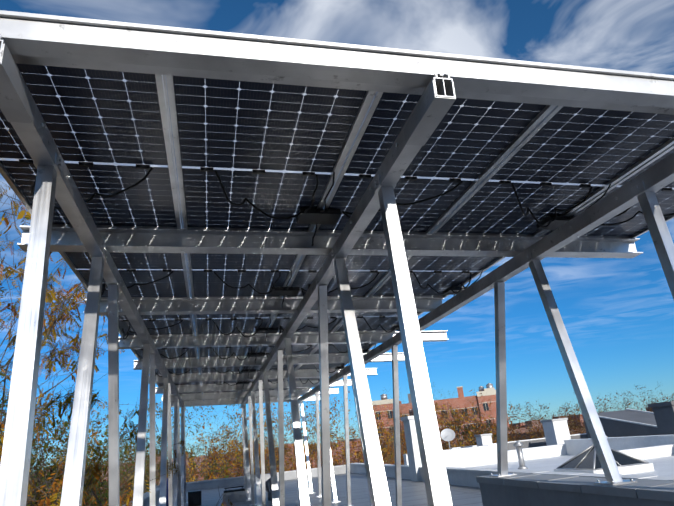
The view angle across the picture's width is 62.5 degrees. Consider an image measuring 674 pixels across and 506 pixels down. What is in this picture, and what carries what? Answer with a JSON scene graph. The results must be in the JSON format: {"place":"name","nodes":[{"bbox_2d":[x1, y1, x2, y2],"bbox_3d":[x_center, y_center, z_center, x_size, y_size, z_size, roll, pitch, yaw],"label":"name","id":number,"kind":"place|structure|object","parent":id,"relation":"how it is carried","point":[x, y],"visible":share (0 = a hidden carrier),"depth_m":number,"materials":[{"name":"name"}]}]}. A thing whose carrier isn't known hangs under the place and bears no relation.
{"place":"outdoors","nodes":[
{"label":"outdoors","id":0,"kind":"place"},
{"bbox_2d":[265,478,271,500],"bbox_3d":[-1.969,7.056,16.625,0.420,0.620,0.413,-1,-19,-13],"label":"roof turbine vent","id":1,"kind":"object","parent":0,"point":[268,484],"visible":0.46,"depth_m":16.49,"materials":[{"name":"black metal"}]},
{"bbox_2d":[149,473,482,505],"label":"roof deck","id":2,"kind":"structure","parent":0,"point":[413,493],"depth_m":16.09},
{"bbox_2d":[166,478,245,505],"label":"roof tools and drum","id":3,"kind":"object","parent":2,"relation":"on","point":[233,495],"visible":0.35,"depth_m":17.20,"materials":[{"name":"grey metal"}]},
{"bbox_2d":[0,0,673,470],"label":"sky","id":4,"kind":"structure","parent":0,"point":[617,314],"materials":[{"name":"blue"}]},
{"bbox_2d":[401,409,673,480],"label":"white roof","id":5,"kind":"structure","parent":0,"point":[657,451],"depth_m":18.69,"materials":[{"name":"white"}]},
{"bbox_2d":[440,429,454,448],"bbox_3d":[4.144,6.965,20.806,0.470,0.754,0.444,11,-25,-41],"label":"satellite dish","id":6,"kind":"object","parent":5,"relation":"on","point":[448,435],"visible":0.94,"depth_m":20.92,"materials":[{"name":"grey metal"}]},
{"bbox_2d":[513,441,527,468],"bbox_3d":[5.650,6.224,17.144,0.320,0.810,0.320,-1,-19,-13],"label":"roof vent pipe","id":7,"kind":"object","parent":5,"relation":"on","point":[517,444],"visible":1,"depth_m":17.09,"materials":[{"name":"silver metal"}]},
{"bbox_2d":[554,444,653,474],"bbox_3d":[6.269,4.876,13.313,1.560,0.760,1.560,-1,-19,-13],"label":"skylight","id":8,"kind":"object","parent":5,"relation":"on","point":[586,460],"visible":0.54,"depth_m":12.85,"materials":[{"name":"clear glass"}]},
{"bbox_2d":[450,401,673,449],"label":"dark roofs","id":9,"kind":"structure","parent":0,"point":[659,420],"depth_m":27.57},
{"label":"street ground","id":10,"kind":"structure","parent":0,"visible":0},
{"bbox_2d":[0,387,64,431],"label":"yard tree","id":11,"kind":"object","parent":10,"relation":"on","point":[36,401],"visible":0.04,"depth_m":38.16,"materials":[{"name":"orange plant"}]},
{"bbox_2d":[0,396,127,504],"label":"yard tree","id":12,"kind":"object","parent":10,"relation":"on","point":[51,446],"visible":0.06,"depth_m":32.10,"materials":[{"name":"orange plant"}]},
{"bbox_2d":[0,381,133,505],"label":"yard tree","id":13,"kind":"object","parent":10,"relation":"on","point":[59,437],"visible":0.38,"depth_m":19.94,"materials":[{"name":"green plant"}]},
{"bbox_2d":[0,392,147,505],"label":"yard tree","id":14,"kind":"object","parent":10,"relation":"on","point":[59,426],"visible":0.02,"depth_m":31.30,"materials":[{"name":"orange plant"}]},
{"bbox_2d":[1,415,160,505],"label":"yard tree","id":15,"kind":"object","parent":10,"relation":"on","point":[65,450],"visible":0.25,"depth_m":25.95,"materials":[{"name":"orange plant"}]},
{"bbox_2d":[27,407,196,505],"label":"yard tree","id":16,"kind":"object","parent":10,"relation":"on","point":[108,446],"visible":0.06,"depth_m":44.39,"materials":[{"name":"green plant"}]},
{"bbox_2d":[0,182,234,505],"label":"locust tree","id":17,"kind":"object","parent":10,"relation":"on","point":[52,330],"visible":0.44,"depth_m":8.81,"materials":[{"name":"orange plant"}]},
{"bbox_2d":[26,399,242,504],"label":"yard tree","id":18,"kind":"object","parent":10,"relation":"on","point":[157,451],"visible":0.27,"depth_m":32.04,"materials":[{"name":"orange plant"}]},
{"bbox_2d":[90,405,278,501],"bbox_3d":[-10.573,18.656,39.954,13.095,16.504,10.426,-1,-19,-13],"label":"yard tree","id":19,"kind":"object","parent":10,"relation":"on","point":[197,451],"visible":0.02,"depth_m":39.99,"materials":[{"name":"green plant"}]},
{"bbox_2d":[130,417,285,486],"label":"orange tree","id":20,"kind":"object","parent":10,"relation":"on","point":[225,450],"visible":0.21,"depth_m":40.89,"materials":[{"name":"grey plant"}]},
{"bbox_2d":[144,402,320,483],"bbox_3d":[-6.117,16.607,34.023,12.015,15.703,13.483,-1,-19,-13],"label":"orange tree","id":21,"kind":"object","parent":10,"relation":"on","point":[192,478],"visible":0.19,"depth_m":35.04,"materials":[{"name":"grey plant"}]},
{"bbox_2d":[195,402,360,477],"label":"orange tree","id":22,"kind":"object","parent":10,"relation":"on","point":[293,452],"visible":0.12,"depth_m":46.21,"materials":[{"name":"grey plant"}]},
{"bbox_2d":[186,387,403,481],"bbox_3d":[-2.931,16.938,37.169,16.249,16.462,10.219,-12,-20,17],"label":"orange tree","id":23,"kind":"object","parent":10,"relation":"on","point":[310,455],"visible":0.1,"depth_m":37.81,"materials":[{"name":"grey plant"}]},
{"bbox_2d":[258,401,402,470],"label":"orange tree","id":24,"kind":"object","parent":10,"relation":"on","point":[310,443],"visible":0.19,"depth_m":45.33,"materials":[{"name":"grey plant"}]},
{"bbox_2d":[29,407,652,505],"bbox_3d":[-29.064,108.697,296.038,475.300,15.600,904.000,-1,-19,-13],"label":"trees","id":25,"kind":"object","parent":10,"relation":"on","point":[359,439],"depth_m":96.78,"materials":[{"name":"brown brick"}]},
{"bbox_2d":[287,400,407,464],"bbox_3d":[1.436,16.916,36.065,12.611,14.922,11.896,-1,-19,-13],"label":"orange tree","id":26,"kind":"object","parent":10,"relation":"on","point":[388,447],"visible":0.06,"depth_m":35.46,"materials":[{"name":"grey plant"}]},
{"bbox_2d":[123,463,673,505],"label":"roof parapets","id":27,"kind":"object","parent":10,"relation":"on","point":[533,488],"visible":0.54,"depth_m":5.40,"materials":[{"name":"white concrete"}]},
{"bbox_2d":[0,10,673,505],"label":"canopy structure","id":28,"kind":"object","parent":27,"relation":"on","point":[438,82],"visible":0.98,"depth_m":3.97,"materials":[{"name":"metal"}]},
{"bbox_2d":[0,74,673,401],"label":"solar module frames","id":29,"kind":"structure","parent":28,"relation":"on","point":[529,131],"depth_m":4.42,"materials":[{"name":"grey metal"}]},
{"bbox_2d":[0,63,673,400],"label":"solar panels","id":30,"kind":"object","parent":29,"relation":"in","point":[233,133],"visible":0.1,"depth_m":4.06,"materials":[{"name":"glass"}]},
{"bbox_2d":[19,159,673,385],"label":"electrical cables","id":31,"kind":"object","parent":28,"relation":"attached to","point":[310,215],"visible":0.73,"depth_m":5.08,"materials":[{"name":"black plastic"}]},
{"bbox_2d":[332,399,477,464],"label":"orange tree","id":32,"kind":"object","parent":10,"relation":"on","point":[438,420],"visible":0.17,"depth_m":42.76,"materials":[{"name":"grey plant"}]},
{"bbox_2d":[363,407,476,461],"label":"bare tree","id":33,"kind":"object","parent":10,"relation":"on","point":[440,436],"visible":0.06,"depth_m":47.84,"materials":[{"name":"brown plant"}]},
{"bbox_2d":[377,385,466,446],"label":"tall bare tree","id":34,"kind":"object","parent":10,"relation":"on","point":[435,405],"visible":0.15,"depth_m":80.57,"materials":[{"name":"brown plant"}]},
{"bbox_2d":[358,403,496,462],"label":"bare tree","id":35,"kind":"object","parent":10,"relation":"on","point":[440,429],"visible":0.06,"depth_m":56.57,"materials":[{"name":"brown plant"}]},
{"bbox_2d":[372,383,508,437],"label":"brick school building","id":36,"kind":"structure","parent":10,"relation":"on","point":[489,391],"depth_m":157.70,"materials":[{"name":"red brick"}]},
{"bbox_2d":[393,390,534,464],"bbox_3d":[9.052,16.689,37.353,12.762,14.724,11.691,-1,-19,-13],"label":"orange tree","id":37,"kind":"object","parent":10,"relation":"on","point":[470,432],"visible":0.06,"depth_m":38.68,"materials":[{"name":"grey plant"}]},
{"bbox_2d":[442,411,507,448],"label":"green tree","id":38,"kind":"object","parent":10,"relation":"on","point":[472,427],"visible":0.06,"depth_m":83.86,"materials":[{"name":"green plant"}]},
{"bbox_2d":[465,414,519,444],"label":"green tree","id":39,"kind":"object","parent":10,"relation":"on","point":[496,426],"visible":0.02,"depth_m":90.21,"materials":[{"name":"green plant"}]},
{"bbox_2d":[467,402,545,443],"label":"bare tree","id":40,"kind":"object","parent":10,"relation":"on","point":[517,433],"visible":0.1,"depth_m":41.51,"materials":[{"name":"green plant"}]},
{"bbox_2d":[454,399,578,445],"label":"bare tree","id":41,"kind":"object","parent":10,"relation":"on","point":[531,419],"visible":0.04,"depth_m":46.78,"materials":[{"name":"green plant"}]},
{"bbox_2d":[468,399,579,442],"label":"bare tree","id":42,"kind":"object","parent":10,"relation":"on","point":[521,418],"visible":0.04,"depth_m":54.48,"materials":[{"name":"brown plant"}]},
{"bbox_2d":[522,397,610,439],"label":"bare tree","id":43,"kind":"object","parent":10,"relation":"on","point":[578,410],"visible":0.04,"depth_m":47.60,"materials":[{"name":"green plant"}]},
{"bbox_2d":[525,392,610,439],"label":"bare tree","id":44,"kind":"object","parent":10,"relation":"on","point":[569,418],"visible":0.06,"depth_m":54.29,"materials":[{"name":"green plant"}]},
{"bbox_2d":[568,392,630,434],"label":"bare tree","id":45,"kind":"object","parent":10,"relation":"on","point":[573,426],"depth_m":40.98,"materials":[{"name":"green plant"}]},
{"bbox_2d":[598,386,657,412],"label":"bare tree","id":46,"kind":"object","parent":10,"relation":"on","point":[634,402],"visible":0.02,"depth_m":58.76,"materials":[{"name":"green plant"}]},
{"bbox_2d":[620,381,673,411],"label":"bare tree","id":47,"kind":"object","parent":10,"relation":"on","point":[654,398],"visible":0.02,"depth_m":47.67,"materials":[{"name":"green plant"}]}
]}

